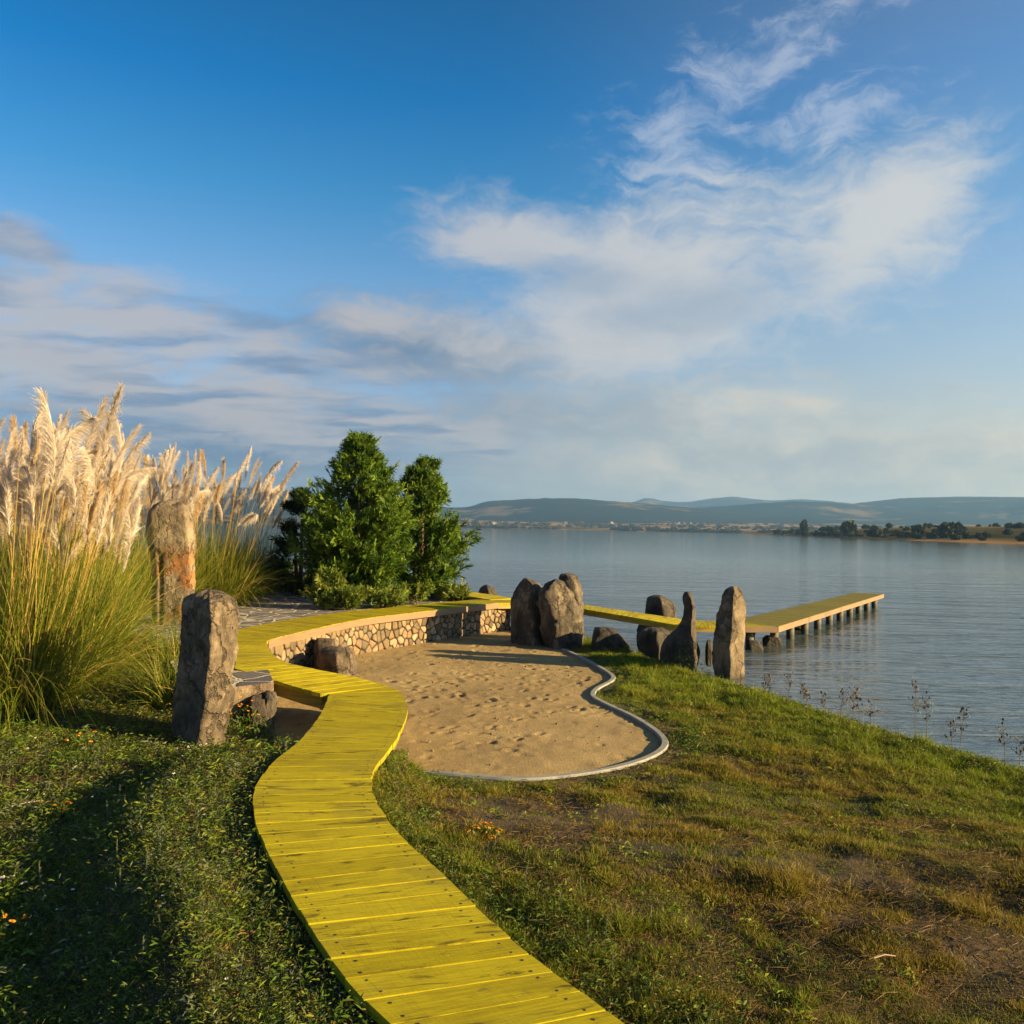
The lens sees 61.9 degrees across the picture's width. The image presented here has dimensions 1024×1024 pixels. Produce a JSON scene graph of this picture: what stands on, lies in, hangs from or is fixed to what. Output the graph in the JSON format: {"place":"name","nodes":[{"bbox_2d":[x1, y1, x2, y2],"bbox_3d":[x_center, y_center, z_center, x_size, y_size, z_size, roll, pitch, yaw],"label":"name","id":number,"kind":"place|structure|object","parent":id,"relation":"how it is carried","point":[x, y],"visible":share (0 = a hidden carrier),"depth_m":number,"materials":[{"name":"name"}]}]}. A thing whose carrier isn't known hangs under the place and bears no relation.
{"place":"outdoors","nodes":[
{"label":"outdoors","id":0,"kind":"place"},
{"bbox_2d":[0,654,373,1023],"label":"wild grass","id":1,"kind":"structure","parent":0,"point":[150,933],"depth_m":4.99,"materials":[{"name":"plant"}]},
{"bbox_2d":[125,592,457,714],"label":"paving","id":2,"kind":"structure","parent":0,"point":[246,687],"depth_m":17.66,"materials":[{"name":"stone"}]},
{"bbox_2d":[0,485,758,523],"bbox_3d":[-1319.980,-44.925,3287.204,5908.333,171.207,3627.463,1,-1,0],"label":"hills","id":3,"kind":"structure","parent":0,"point":[563,510],"depth_m":3480.40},
{"bbox_2d":[18,510,1003,532],"bbox_3d":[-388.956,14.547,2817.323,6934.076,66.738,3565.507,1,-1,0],"label":"shore","id":4,"kind":"structure","parent":0,"point":[663,525],"depth_m":2507.18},
{"bbox_2d":[193,513,1004,532],"bbox_3d":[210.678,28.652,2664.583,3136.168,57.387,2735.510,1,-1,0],"label":"wood","id":5,"kind":"object","parent":4,"relation":"on","point":[692,528],"visible":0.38,"depth_m":2199.59,"materials":[{"name":"green plant"}]},
{"bbox_2d":[0,522,1023,766],"bbox_3d":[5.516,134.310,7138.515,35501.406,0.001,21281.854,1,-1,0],"label":"water","id":6,"kind":"structure","parent":0,"point":[942,624],"depth_m":33.38,"materials":[{"name":"blue liquid"}]},
{"bbox_2d":[636,595,676,632],"bbox_3d":[3.629,2.946,21.598,1.019,1.716,0.937,0,-1,34],"label":"rock","id":7,"kind":"object","parent":6,"relation":"in","point":[660,605],"visible":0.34,"depth_m":21.32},
{"bbox_2d":[705,640,712,665],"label":"rock","id":8,"kind":"object","parent":6,"relation":"in","point":[708,654],"visible":0.97,"depth_m":15.80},
{"bbox_2d":[746,640,763,649],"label":"rock","id":9,"kind":"object","parent":6,"relation":"in","point":[753,645],"visible":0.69,"depth_m":18.64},
{"bbox_2d":[762,635,781,645],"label":"rock","id":10,"kind":"object","parent":6,"relation":"in","point":[768,640],"visible":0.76,"depth_m":19.40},
{"bbox_2d":[745,593,883,645],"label":"jetty","id":11,"kind":"object","parent":6,"relation":"in","point":[788,620],"visible":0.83,"depth_m":22.90,"materials":[{"name":"yellow wood"}]},
{"bbox_2d":[0,626,1023,1023],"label":"ground","id":12,"kind":"structure","parent":0,"point":[510,824],"depth_m":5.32,"materials":[{"name":"plant"}]},
{"bbox_2d":[0,869,36,903],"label":"white flower","id":13,"kind":"object","parent":12,"relation":"on","point":[17,883],"visible":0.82,"depth_m":5.64,"materials":[{"name":"green plant"}]},
{"bbox_2d":[0,913,40,960],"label":"marigold","id":14,"kind":"object","parent":12,"relation":"on","point":[21,939],"visible":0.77,"depth_m":4.93,"materials":[{"name":"green plant"}]},
{"bbox_2d":[38,864,42,890],"bbox_3d":[-3.140,2.428,5.676,0.044,0.218,0.052,-1,-2,-35],"label":"herb spike","id":15,"kind":"object","parent":12,"relation":"on","point":[40,876],"visible":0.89,"depth_m":5.68,"materials":[{"name":"plant"}]},
{"bbox_2d":[0,442,99,568],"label":"pampas grass","id":16,"kind":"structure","parent":12,"relation":"on","point":[24,529],"depth_m":17.27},
{"bbox_2d":[42,800,74,820],"bbox_3d":[-3.760,2.486,7.087,0.284,0.219,0.240,1,-1,0],"label":"marigold","id":17,"kind":"object","parent":12,"relation":"on","point":[61,809],"visible":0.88,"depth_m":7.05,"materials":[{"name":"green plant"}]},
{"bbox_2d":[0,408,164,642],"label":"pampas grass","id":18,"kind":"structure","parent":12,"relation":"on","point":[13,438],"depth_m":13.46,"materials":[{"name":"plant"}]},
{"bbox_2d":[62,731,107,752],"bbox_3d":[-4.380,2.369,8.741,0.492,0.234,0.492,1,-1,0],"label":"marigold","id":19,"kind":"object","parent":12,"relation":"on","point":[88,735],"visible":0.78,"depth_m":8.75,"materials":[{"name":"green plant"}]},
{"bbox_2d":[0,382,180,744],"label":"pampas grass","id":20,"kind":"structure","parent":12,"relation":"on","point":[17,701],"depth_m":10.13,"materials":[{"name":"plant"}]},
{"bbox_2d":[0,421,203,633],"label":"pampas grass","id":21,"kind":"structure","parent":12,"relation":"on","point":[136,488],"depth_m":14.72,"materials":[{"name":"plant"}]},
{"bbox_2d":[58,468,150,564],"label":"pampas grass","id":22,"kind":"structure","parent":12,"relation":"on","point":[146,483],"depth_m":21.49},
{"bbox_2d":[0,422,214,706],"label":"pampas grass","id":23,"kind":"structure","parent":12,"relation":"on","point":[131,523],"depth_m":11.14,"materials":[{"name":"plant"}]},
{"bbox_2d":[5,732,247,990],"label":"white flowers","id":24,"kind":"object","parent":12,"relation":"on","point":[134,890],"visible":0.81,"depth_m":5.08,"materials":[{"name":"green plant"}]},
{"bbox_2d":[138,935,144,971],"bbox_3d":[-1.840,2.205,4.264,0.041,0.199,0.033,0,-1,29],"label":"herb spike","id":25,"kind":"object","parent":12,"relation":"on","point":[143,944],"visible":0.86,"depth_m":4.26,"materials":[{"name":"plant"}]},
{"bbox_2d":[144,849,148,877],"bbox_3d":[-2.253,2.181,5.265,0.041,0.201,0.048,4,-4,-22],"label":"herb spike","id":26,"kind":"object","parent":12,"relation":"on","point":[147,863],"visible":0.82,"depth_m":5.27,"materials":[{"name":"plant"}]},
{"bbox_2d":[158,815,163,850],"bbox_3d":[-2.332,2.139,5.688,0.043,0.245,0.051,-5,-10,17],"label":"herb spike","id":27,"kind":"object","parent":12,"relation":"on","point":[161,829],"visible":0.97,"depth_m":5.69,"materials":[{"name":"plant"}]},
{"bbox_2d":[80,440,252,613],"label":"pampas grass","id":28,"kind":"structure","parent":12,"relation":"on","point":[181,486],"depth_m":18.23,"materials":[{"name":"plant"}]},
{"bbox_2d":[145,499,195,624],"bbox_3d":[-6.454,1.274,16.190,1.058,3.037,0.842,1,-1,0],"label":"standing stone","id":29,"kind":"object","parent":12,"relation":"on","point":[178,515],"visible":0.71,"depth_m":15.82,"materials":[{"name":"stone"}]},
{"bbox_2d":[95,629,254,715],"bbox_3d":[-4.100,1.865,10.398,2.213,0.964,2.192,2,-1,-26],"label":"grass tuft","id":30,"kind":"object","parent":12,"relation":"on","point":[159,693],"visible":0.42,"depth_m":10.29,"materials":[{"name":"plant"}]},
{"bbox_2d":[125,594,250,668],"bbox_3d":[-4.729,1.655,12.155,2.179,1.003,2.620,1,-1,26],"label":"grass tuft","id":31,"kind":"object","parent":12,"relation":"on","point":[174,649],"visible":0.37,"depth_m":11.87,"materials":[{"name":"plant"}]},
{"bbox_2d":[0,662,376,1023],"bbox_3d":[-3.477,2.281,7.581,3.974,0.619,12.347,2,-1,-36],"label":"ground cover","id":32,"kind":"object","parent":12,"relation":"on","point":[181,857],"visible":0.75,"depth_m":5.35,"materials":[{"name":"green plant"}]},
{"bbox_2d":[175,743,220,754],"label":"white flower","id":33,"kind":"object","parent":12,"relation":"on","point":[193,746],"visible":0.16,"depth_m":8.70,"materials":[{"name":"green plant"}]},
{"bbox_2d":[198,897,205,930],"bbox_3d":[-1.596,2.072,4.401,0.046,0.193,0.039,6,5,-18],"label":"herb spike","id":34,"kind":"object","parent":12,"relation":"on","point":[202,918],"visible":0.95,"depth_m":4.40,"materials":[{"name":"plant"}]},
{"bbox_2d":[170,588,239,748],"bbox_3d":[-3.361,1.844,9.339,0.865,2.025,0.612,0,-1,38],"label":"standing stone","id":35,"kind":"object","parent":12,"relation":"on","point":[203,696],"visible":0.84,"depth_m":9.07,"materials":[{"name":"stone"}]},
{"bbox_2d":[135,445,305,607],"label":"pampas grass","id":36,"kind":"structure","parent":12,"relation":"on","point":[239,587],"depth_m":20.10,"materials":[{"name":"plant"}]},
{"bbox_2d":[227,696,264,734],"bbox_3d":[-3.149,2.327,9.826,0.633,0.441,0.602,1,-1,0],"label":"marigold","id":37,"kind":"object","parent":12,"relation":"on","point":[243,717],"visible":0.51,"depth_m":9.73,"materials":[{"name":"green plant"}]},
{"bbox_2d":[224,706,276,743],"bbox_3d":[-2.957,2.362,9.496,0.619,0.404,0.645,2,-1,-44],"label":"marigold","id":38,"kind":"object","parent":12,"relation":"on","point":[235,735],"visible":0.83,"depth_m":9.48,"materials":[{"name":"green plant"}]},
{"bbox_2d":[195,472,308,594],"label":"pampas grass","id":39,"kind":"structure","parent":12,"relation":"on","point":[259,501],"depth_m":23.28,"materials":[{"name":"plant"}]},
{"bbox_2d":[263,690,277,731],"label":"ledge rock","id":40,"kind":"object","parent":12,"relation":"on","point":[271,699],"visible":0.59,"depth_m":10.07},
{"bbox_2d":[266,486,319,594],"bbox_3d":[-5.566,0.822,23.226,2.179,3.112,1.894,1,-1,-12],"label":"dark bush","id":41,"kind":"object","parent":12,"relation":"on","point":[296,581],"visible":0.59,"depth_m":22.77,"materials":[{"name":"green plant"}]},
{"bbox_2d":[288,557,306,577],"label":"bush","id":42,"kind":"object","parent":12,"relation":"on","point":[298,569],"visible":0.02,"depth_m":25.92,"materials":[{"name":"green plant"}]},
{"bbox_2d":[299,566,347,607],"bbox_3d":[-4.279,1.795,19.559,1.273,1.134,1.105,0,-1,28],"label":"bush","id":43,"kind":"object","parent":12,"relation":"on","point":[318,587],"visible":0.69,"depth_m":19.44,"materials":[{"name":"green plant"}]},
{"bbox_2d":[315,584,367,610],"bbox_3d":[-3.816,1.958,19.261,1.255,0.718,0.895,1,-1,0],"label":"bush","id":44,"kind":"object","parent":12,"relation":"on","point":[350,597],"visible":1,"depth_m":19.12,"materials":[{"name":"green plant"}]},
{"bbox_2d":[283,429,428,602],"bbox_3d":[-3.873,0.148,20.937,3.530,4.444,3.712,1,-1,0],"label":"cypress tree","id":45,"kind":"object","parent":12,"relation":"on","point":[334,539],"visible":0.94,"depth_m":20.59,"materials":[{"name":"green plant"}]},
{"bbox_2d":[357,579,409,607],"bbox_3d":[-2.886,1.932,19.863,1.223,0.828,1.315,2,-1,-42],"label":"bush","id":46,"kind":"object","parent":12,"relation":"on","point":[387,597],"visible":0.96,"depth_m":19.65,"materials":[{"name":"green plant"}]},
{"bbox_2d":[280,578,510,600],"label":"terrace walk","id":47,"kind":"structure","parent":12,"relation":"on","point":[476,596],"depth_m":22.14,"materials":[{"name":"yellow wood"}]},
{"bbox_2d":[394,579,435,604],"bbox_3d":[-2.455,1.994,20.956,1.251,0.760,1.176,1,-1,0],"label":"bush","id":48,"kind":"object","parent":12,"relation":"on","point":[423,591],"visible":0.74,"depth_m":20.79,"materials":[{"name":"green plant"}]},
{"bbox_2d":[374,453,484,598],"bbox_3d":[-2.309,0.445,22.884,3.230,4.011,3.474,1,-1,0],"label":"cypress tree","id":49,"kind":"object","parent":12,"relation":"on","point":[438,554],"visible":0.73,"depth_m":22.26,"materials":[{"name":"green plant"}]},
{"bbox_2d":[435,578,472,600],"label":"bush","id":50,"kind":"object","parent":12,"relation":"on","point":[453,591],"visible":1,"depth_m":21.83,"materials":[{"name":"green plant"}]},
{"bbox_2d":[272,630,660,778],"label":"sand","id":51,"kind":"structure","parent":12,"relation":"on","point":[502,750],"depth_m":11.48,"materials":[{"name":"sand"}]},
{"bbox_2d":[246,694,268,732],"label":"ledge rock","id":52,"kind":"object","parent":51,"relation":"on","point":[258,702],"visible":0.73,"depth_m":9.90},
{"bbox_2d":[313,638,337,668],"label":"boulder","id":53,"kind":"object","parent":51,"relation":"on","point":[320,644],"visible":0.45,"depth_m":14.70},
{"bbox_2d":[316,646,356,675],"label":"boulder","id":54,"kind":"object","parent":51,"relation":"on","point":[338,659],"visible":0.84,"depth_m":14.00,"materials":[{"name":"stone"}]},
{"bbox_2d":[269,609,509,666],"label":"stone wall","id":55,"kind":"structure","parent":51,"relation":"on","point":[376,637],"depth_m":17.85,"materials":[{"name":"stone"}]},
{"bbox_2d":[298,645,631,764],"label":"pebbles","id":56,"kind":"object","parent":51,"relation":"on","point":[432,750],"visible":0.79,"depth_m":12.89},
{"bbox_2d":[467,821,503,838],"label":"orange flowers","id":57,"kind":"object","parent":12,"relation":"on","point":[477,825],"visible":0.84,"depth_m":6.13,"materials":[{"name":"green plant"}]},
{"bbox_2d":[478,585,497,594],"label":"boulder","id":58,"kind":"object","parent":12,"relation":"on","point":[485,589],"visible":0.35,"depth_m":24.38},
{"bbox_2d":[234,599,775,1023],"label":"boardwalk","id":59,"kind":"structure","parent":12,"relation":"on","point":[398,926],"depth_m":5.14,"materials":[{"name":"yellow wood"}]},
{"bbox_2d":[510,578,543,645],"bbox_3d":[0.362,2.251,18.774,0.892,1.614,0.829,0,-1,38],"label":"standing stone","id":60,"kind":"object","parent":12,"relation":"on","point":[525,619],"visible":0.77,"depth_m":18.42,"materials":[{"name":"stone"}]},
{"bbox_2d":[420,649,668,781],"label":"kerb","id":61,"kind":"structure","parent":12,"relation":"on","point":[662,737],"depth_m":8.96,"materials":[{"name":"concrete"}]},
{"bbox_2d":[536,579,583,649],"bbox_3d":[0.982,2.239,18.279,0.996,1.611,0.918,2,-1,-31],"label":"standing stone","id":62,"kind":"object","parent":12,"relation":"on","point":[560,611],"visible":0.94,"depth_m":17.95,"materials":[{"name":"stone"}]},
{"bbox_2d":[559,573,583,639],"bbox_3d":[1.342,2.204,19.291,0.595,1.644,0.794,1,-1,0],"label":"standing stone","id":63,"kind":"object","parent":12,"relation":"on","point":[572,583],"visible":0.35,"depth_m":19.08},
{"bbox_2d":[603,913,608,938],"bbox_3d":[0.492,2.189,4.486,0.033,0.168,0.037,2,-1,-24],"label":"herb spike","id":64,"kind":"object","parent":12,"relation":"on","point":[606,927],"visible":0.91,"depth_m":4.49,"materials":[{"name":"plant"}]},
{"bbox_2d":[591,627,629,651],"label":"boulder","id":65,"kind":"object","parent":12,"relation":"on","point":[606,638],"visible":0.74,"depth_m":17.32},
{"bbox_2d":[636,627,669,659],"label":"boulder","id":66,"kind":"object","parent":12,"relation":"on","point":[649,640],"visible":0.67,"depth_m":16.96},
{"bbox_2d":[660,591,699,669],"bbox_3d":[3.164,2.295,16.040,0.736,1.621,0.711,0,-1,36],"label":"standing stone","id":67,"kind":"object","parent":12,"relation":"on","point":[683,633],"visible":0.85,"depth_m":15.79,"materials":[{"name":"stone"}]},
{"bbox_2d":[670,643,703,670],"bbox_3d":[3.120,2.614,15.242,0.584,0.587,0.590,1,-1,0],"label":"shore weed","id":68,"kind":"object","parent":12,"relation":"on","point":[688,658],"visible":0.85,"depth_m":15.20,"materials":[{"name":"green plant"}]},
{"bbox_2d":[373,639,1023,1023],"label":"ground cover","id":69,"kind":"object","parent":12,"relation":"on","point":[577,913],"visible":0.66,"depth_m":5.03,"materials":[{"name":"green plant"}]},
{"bbox_2d":[380,704,1023,1023],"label":"thatch","id":70,"kind":"object","parent":12,"relation":"on","point":[786,900],"visible":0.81,"depth_m":5.01,"materials":[{"name":"plant"}]},
{"bbox_2d":[383,669,1023,1023],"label":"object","id":71,"kind":"object","parent":12,"relation":"on","point":[809,1012],"visible":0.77,"depth_m":5.22,"materials":[{"name":"green plant"}]},
{"bbox_2d":[712,586,745,678],"bbox_3d":[3.874,2.340,15.267,0.655,2.044,0.566,2,-1,-42],"label":"standing stone","id":72,"kind":"object","parent":12,"relation":"on","point":[728,649],"visible":0.84,"depth_m":15.03,"materials":[{"name":"stone"}]},
{"bbox_2d":[761,674,771,696],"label":"weed stalk","id":73,"kind":"object","parent":12,"relation":"on","point":[765,687],"visible":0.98,"depth_m":12.43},
{"bbox_2d":[784,673,792,690],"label":"weed stalk","id":74,"kind":"object","parent":12,"relation":"on","point":[789,683],"visible":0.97,"depth_m":12.20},
{"bbox_2d":[798,679,808,708],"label":"weed stalk","id":75,"kind":"object","parent":12,"relation":"on","point":[802,685],"visible":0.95,"depth_m":11.87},
{"bbox_2d":[801,687,810,711],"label":"weed stalk","id":76,"kind":"object","parent":12,"relation":"on","point":[808,694],"visible":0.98,"depth_m":11.83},
{"bbox_2d":[820,691,829,717],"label":"weed stalk","id":77,"kind":"object","parent":12,"relation":"on","point":[823,702],"visible":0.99,"depth_m":11.38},
{"bbox_2d":[836,686,849,722],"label":"weed stalk","id":78,"kind":"object","parent":12,"relation":"on","point":[842,699],"visible":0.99,"depth_m":11.00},
{"bbox_2d":[846,688,859,722],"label":"weed stalk","id":79,"kind":"object","parent":12,"relation":"on","point":[853,706],"visible":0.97,"depth_m":10.88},
{"bbox_2d":[851,684,862,721],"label":"weed stalk","id":80,"kind":"object","parent":12,"relation":"on","point":[854,694],"visible":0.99,"depth_m":10.83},
{"bbox_2d":[864,699,877,725],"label":"weed stalk","id":81,"kind":"object","parent":12,"relation":"on","point":[869,714],"visible":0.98,"depth_m":10.63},
{"bbox_2d":[909,677,920,737],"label":"weed stalk","id":82,"kind":"object","parent":12,"relation":"on","point":[915,692],"visible":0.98,"depth_m":10.16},
{"bbox_2d":[919,691,932,740],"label":"weed stalk","id":83,"kind":"object","parent":12,"relation":"on","point":[929,715],"visible":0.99,"depth_m":10.02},
{"bbox_2d":[944,720,957,751],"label":"weed stalk","id":84,"kind":"object","parent":12,"relation":"on","point":[950,732],"visible":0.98,"depth_m":9.64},
{"bbox_2d":[954,707,969,751],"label":"weed stalk","id":85,"kind":"object","parent":12,"relation":"on","point":[961,710],"visible":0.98,"depth_m":9.58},
{"bbox_2d":[997,718,1011,764],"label":"weed stalk","id":86,"kind":"object","parent":12,"relation":"on","point":[999,740],"visible":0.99,"depth_m":9.07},
{"bbox_2d":[1011,736,1023,767],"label":"weed stalk","id":87,"kind":"object","parent":12,"relation":"on","point":[1021,742],"visible":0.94,"depth_m":8.92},
{"bbox_2d":[0,0,1023,506],"label":"sky","id":88,"kind":"structure","parent":0,"point":[605,250],"materials":[{"name":"blue"}]},
{"bbox_2d":[631,497,851,507],"bbox_3d":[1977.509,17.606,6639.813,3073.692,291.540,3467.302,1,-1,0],"label":"mountains","id":89,"kind":"structure","parent":0,"point":[722,501],"depth_m":6641.10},
{"bbox_2d":[698,501,1023,524],"bbox_3d":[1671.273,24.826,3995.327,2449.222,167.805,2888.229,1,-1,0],"label":"hills","id":90,"kind":"structure","parent":0,"point":[792,512],"depth_m":3735.37,"materials":[{"name":"blue"}]},
{"bbox_2d":[750,526,1023,543],"bbox_3d":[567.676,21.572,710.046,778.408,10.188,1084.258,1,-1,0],"label":"headland","id":91,"kind":"structure","parent":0,"point":[998,536],"depth_m":454.62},
{"bbox_2d":[799,519,808,531],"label":"lakeside tree","id":92,"kind":"object","parent":91,"relation":"on","point":[803,525],"visible":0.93,"depth_m":792.88,"materials":[{"name":"green plant"}]},
{"bbox_2d":[839,519,856,534],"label":"lakeside tree","id":93,"kind":"object","parent":91,"relation":"on","point":[848,527],"visible":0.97,"depth_m":592.76,"materials":[{"name":"green plant"}]},
{"bbox_2d":[865,527,883,537],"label":"lakeside tree","id":94,"kind":"object","parent":91,"relation":"on","point":[872,532],"visible":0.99,"depth_m":512.90,"materials":[{"name":"green plant"}]},
{"bbox_2d":[883,528,891,533],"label":"lakeside tree","id":95,"kind":"object","parent":91,"relation":"on","point":[886,530],"visible":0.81,"depth_m":549.75,"materials":[{"name":"green plant"}]},
{"bbox_2d":[895,531,904,537],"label":"lakeside tree","id":96,"kind":"object","parent":91,"relation":"on","point":[899,534],"visible":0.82,"depth_m":467.70,"materials":[{"name":"green plant"}]},
{"bbox_2d":[908,531,920,537],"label":"lakeside tree","id":97,"kind":"object","parent":91,"relation":"on","point":[913,534],"visible":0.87,"depth_m":444.07,"materials":[{"name":"green plant"}]},
{"bbox_2d":[910,524,926,536],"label":"lakeside tree","id":98,"kind":"object","parent":91,"relation":"on","point":[920,529],"visible":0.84,"depth_m":449.51,"materials":[{"name":"green plant"}]},
{"bbox_2d":[926,532,936,538],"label":"lakeside tree","id":99,"kind":"object","parent":91,"relation":"on","point":[930,535],"visible":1,"depth_m":425.67,"materials":[{"name":"green plant"}]},
{"bbox_2d":[936,522,955,537],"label":"lakeside tree","id":100,"kind":"object","parent":91,"relation":"on","point":[946,530],"visible":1,"depth_m":417.42,"materials":[{"name":"green plant"}]},
{"bbox_2d":[950,534,961,539],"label":"lakeside tree","id":101,"kind":"object","parent":91,"relation":"on","point":[956,537],"visible":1,"depth_m":387.31,"materials":[{"name":"green plant"}]},
{"bbox_2d":[949,521,967,535],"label":"lakeside tree","id":102,"kind":"object","parent":91,"relation":"on","point":[960,528],"visible":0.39,"depth_m":422.90,"materials":[{"name":"green plant"}]},
{"bbox_2d":[962,532,972,538],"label":"lakeside tree","id":103,"kind":"object","parent":91,"relation":"on","point":[965,535],"visible":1,"depth_m":398.09,"materials":[{"name":"green plant"}]},
{"bbox_2d":[973,532,983,538],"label":"lakeside tree","id":104,"kind":"object","parent":91,"relation":"on","point":[977,535],"visible":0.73,"depth_m":392.85,"materials":[{"name":"green plant"}]},
{"bbox_2d":[982,531,992,537],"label":"lakeside tree","id":105,"kind":"object","parent":91,"relation":"on","point":[987,534],"visible":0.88,"depth_m":391.76,"materials":[{"name":"green plant"}]},
{"bbox_2d":[1002,528,1013,534],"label":"lakeside tree","id":106,"kind":"object","parent":91,"relation":"on","point":[1007,532],"visible":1,"depth_m":409.43,"materials":[{"name":"green plant"}]},
{"bbox_2d":[1013,522,1023,528],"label":"lakeside tree","id":107,"kind":"object","parent":91,"relation":"on","point":[1019,525],"visible":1,"depth_m":474.86,"materials":[{"name":"green plant"}]},
{"bbox_2d":[855,496,1023,519],"bbox_3d":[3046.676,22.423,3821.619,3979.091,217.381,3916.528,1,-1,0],"label":"hills","id":108,"kind":"structure","parent":0,"point":[1002,507],"depth_m":3973.60,"materials":[{"name":"blue"}]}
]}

